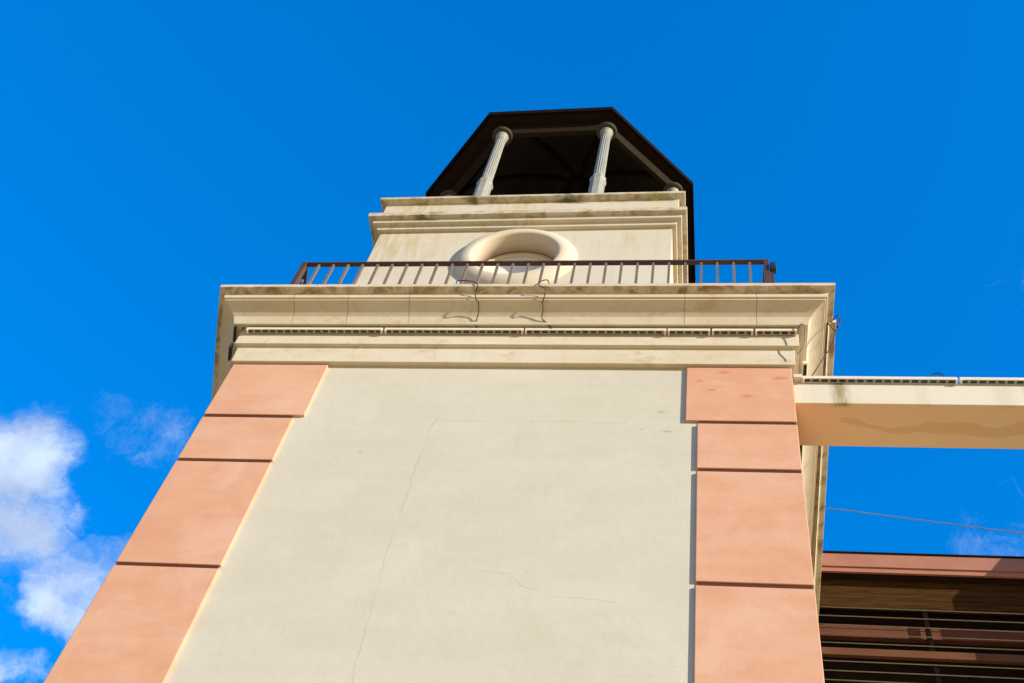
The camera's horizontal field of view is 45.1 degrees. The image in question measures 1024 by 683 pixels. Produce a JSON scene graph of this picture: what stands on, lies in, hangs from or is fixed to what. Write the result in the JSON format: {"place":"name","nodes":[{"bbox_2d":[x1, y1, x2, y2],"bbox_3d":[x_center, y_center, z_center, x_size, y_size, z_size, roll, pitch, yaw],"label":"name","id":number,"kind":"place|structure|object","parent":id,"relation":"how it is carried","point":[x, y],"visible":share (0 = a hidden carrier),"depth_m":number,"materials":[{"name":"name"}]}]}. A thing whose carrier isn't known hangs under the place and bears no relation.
{"place":"outdoors","nodes":[
{"label":"outdoors","id":0,"kind":"place"},
{"bbox_2d":[0,0,1023,682],"label":"sky","id":1,"kind":"structure","parent":0,"point":[156,156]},
{"bbox_2d":[818,551,1023,682],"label":"timber building","id":2,"kind":"structure","parent":0,"point":[886,617],"depth_m":17.18,"materials":[{"name":"brown paint"}]},
{"label":"ground","id":3,"kind":"structure","parent":0,"visible":0},
{"bbox_2d":[43,107,835,682],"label":"bell tower","id":4,"kind":"structure","parent":3,"relation":"on","point":[371,507],"depth_m":11.62,"materials":[{"name":"beige paint"}]},
{"bbox_2d":[228,342,232,360],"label":"light bar","id":5,"kind":"object","parent":4,"relation":"attached to","point":[230,351],"visible":1,"depth_m":13.77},
{"bbox_2d":[233,326,236,341],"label":"light bar","id":6,"kind":"object","parent":4,"relation":"attached to","point":[234,333],"visible":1,"depth_m":13.94,"materials":[{"name":"black metal"}]},
{"bbox_2d":[246,327,383,334],"bbox_3d":[-2.203,-0.121,13.744,1.573,0.062,0.062,0,-58,9],"label":"light bar","id":7,"kind":"object","parent":4,"relation":"attached to","point":[314,330],"visible":1,"depth_m":13.73,"materials":[{"name":"white plastic"}]},
{"bbox_2d":[384,327,523,334],"bbox_3d":[-0.639,-0.114,13.499,1.548,0.062,0.062,0,-58,9],"label":"light bar","id":8,"kind":"object","parent":4,"relation":"attached to","point":[454,330],"visible":1,"depth_m":13.48,"materials":[{"name":"white plastic"}]},
{"bbox_2d":[456,280,478,327],"bbox_3d":[-0.498,-0.397,13.577,0.311,0.504,0.384,0,-58,9],"label":"cable","id":9,"kind":"object","parent":4,"relation":"attached to","point":[475,295],"visible":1,"depth_m":13.56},
{"bbox_2d":[290,259,770,283],"bbox_3d":[-0.302,1.209,15.402,6.782,0.991,4.494,0,-58,9],"label":"terrace railing","id":10,"kind":"object","parent":4,"relation":"on","point":[302,272],"visible":0.28,"depth_m":14.46,"materials":[{"name":"brown metal"}]},
{"bbox_2d":[770,262,775,282],"bbox_3d":[2.926,-0.731,13.795,0.074,0.530,0.084,0,-58,9],"label":"floodlight","id":11,"kind":"object","parent":10,"relation":"attached to","point":[772,268],"visible":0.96,"depth_m":13.89,"materials":[{"name":"brown paint"}]},
{"bbox_2d":[538,279,551,328],"bbox_3d":[0.374,-0.388,13.442,0.124,0.502,0.416,-13,-61,16],"label":"cable","id":12,"kind":"object","parent":4,"relation":"attached to","point":[543,299],"visible":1,"depth_m":13.41,"materials":[{"name":"grey rubber"}]},
{"bbox_2d":[525,328,665,335],"bbox_3d":[0.894,-0.108,13.260,1.521,0.062,0.062,0,-58,9],"label":"light bar","id":13,"kind":"object","parent":4,"relation":"attached to","point":[595,331],"visible":1,"depth_m":13.24,"materials":[{"name":"white metal"}]},
{"bbox_2d":[668,328,709,335],"bbox_3d":[1.880,-0.103,13.106,0.448,0.062,0.062,0,-58,9],"label":"light bar","id":14,"kind":"object","parent":4,"relation":"attached to","point":[688,330],"visible":1,"depth_m":13.09,"materials":[{"name":"white plastic"}]},
{"bbox_2d":[712,328,752,335],"bbox_3d":[2.331,-0.102,13.035,0.430,0.062,0.062,0,-58,9],"label":"light bar","id":15,"kind":"object","parent":4,"relation":"attached to","point":[735,331],"visible":1,"depth_m":13.02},
{"bbox_2d":[755,328,796,335],"bbox_3d":[2.775,-0.100,12.966,0.430,0.062,0.062,0,-58,9],"label":"light bar","id":16,"kind":"object","parent":4,"relation":"attached to","point":[775,331],"visible":1,"depth_m":12.96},
{"bbox_2d":[797,323,805,353],"bbox_3d":[2.995,-0.028,12.774,0.047,0.442,0.142,26,-58,-8],"label":"cable","id":17,"kind":"object","parent":4,"relation":"hanging from","point":[804,336],"visible":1,"depth_m":12.78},
{"bbox_2d":[799,361,807,464],"bbox_3d":[3.178,0.875,13.519,0.052,0.050,1.540,0,-58,9],"label":"light bar","id":18,"kind":"object","parent":4,"relation":"attached to","point":[804,367],"visible":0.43,"depth_m":13.16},
{"bbox_2d":[812,321,838,375],"bbox_3d":[3.245,0.102,12.783,0.398,0.886,0.088,-19,-63,19],"label":"cable","id":19,"kind":"object","parent":4,"relation":"attached to","point":[828,350],"visible":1,"depth_m":12.79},
{"bbox_2d":[827,314,840,330],"bbox_3d":[3.416,-0.203,13.108,0.151,0.242,0.090,0,-58,9],"label":"cable","id":20,"kind":"object","parent":4,"relation":"attached to","point":[833,320],"visible":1,"depth_m":13.06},
{"bbox_2d":[793,374,1023,448],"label":"concrete beam","id":21,"kind":"structure","parent":4,"relation":"attached to","point":[987,416],"depth_m":12.13,"materials":[{"name":"paint"}]},
{"bbox_2d":[802,376,957,384],"bbox_3d":[3.671,0.388,12.329,1.500,0.062,0.062,0,-58,9],"label":"light bar","id":22,"kind":"object","parent":21,"relation":"attached to","point":[878,379],"visible":1,"depth_m":12.32,"materials":[{"name":"white plastic"}]},
{"bbox_2d":[959,377,1023,384],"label":"light bar","id":23,"kind":"object","parent":21,"relation":"attached to","point":[985,380],"visible":1,"depth_m":12.15,"materials":[{"name":"white plastic"}]},
{"bbox_2d":[822,507,1023,533],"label":"overhead wire","id":24,"kind":"object","parent":4,"relation":"attached to","point":[922,520],"visible":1,"depth_m":14.19,"materials":[{"name":"grey metal"}]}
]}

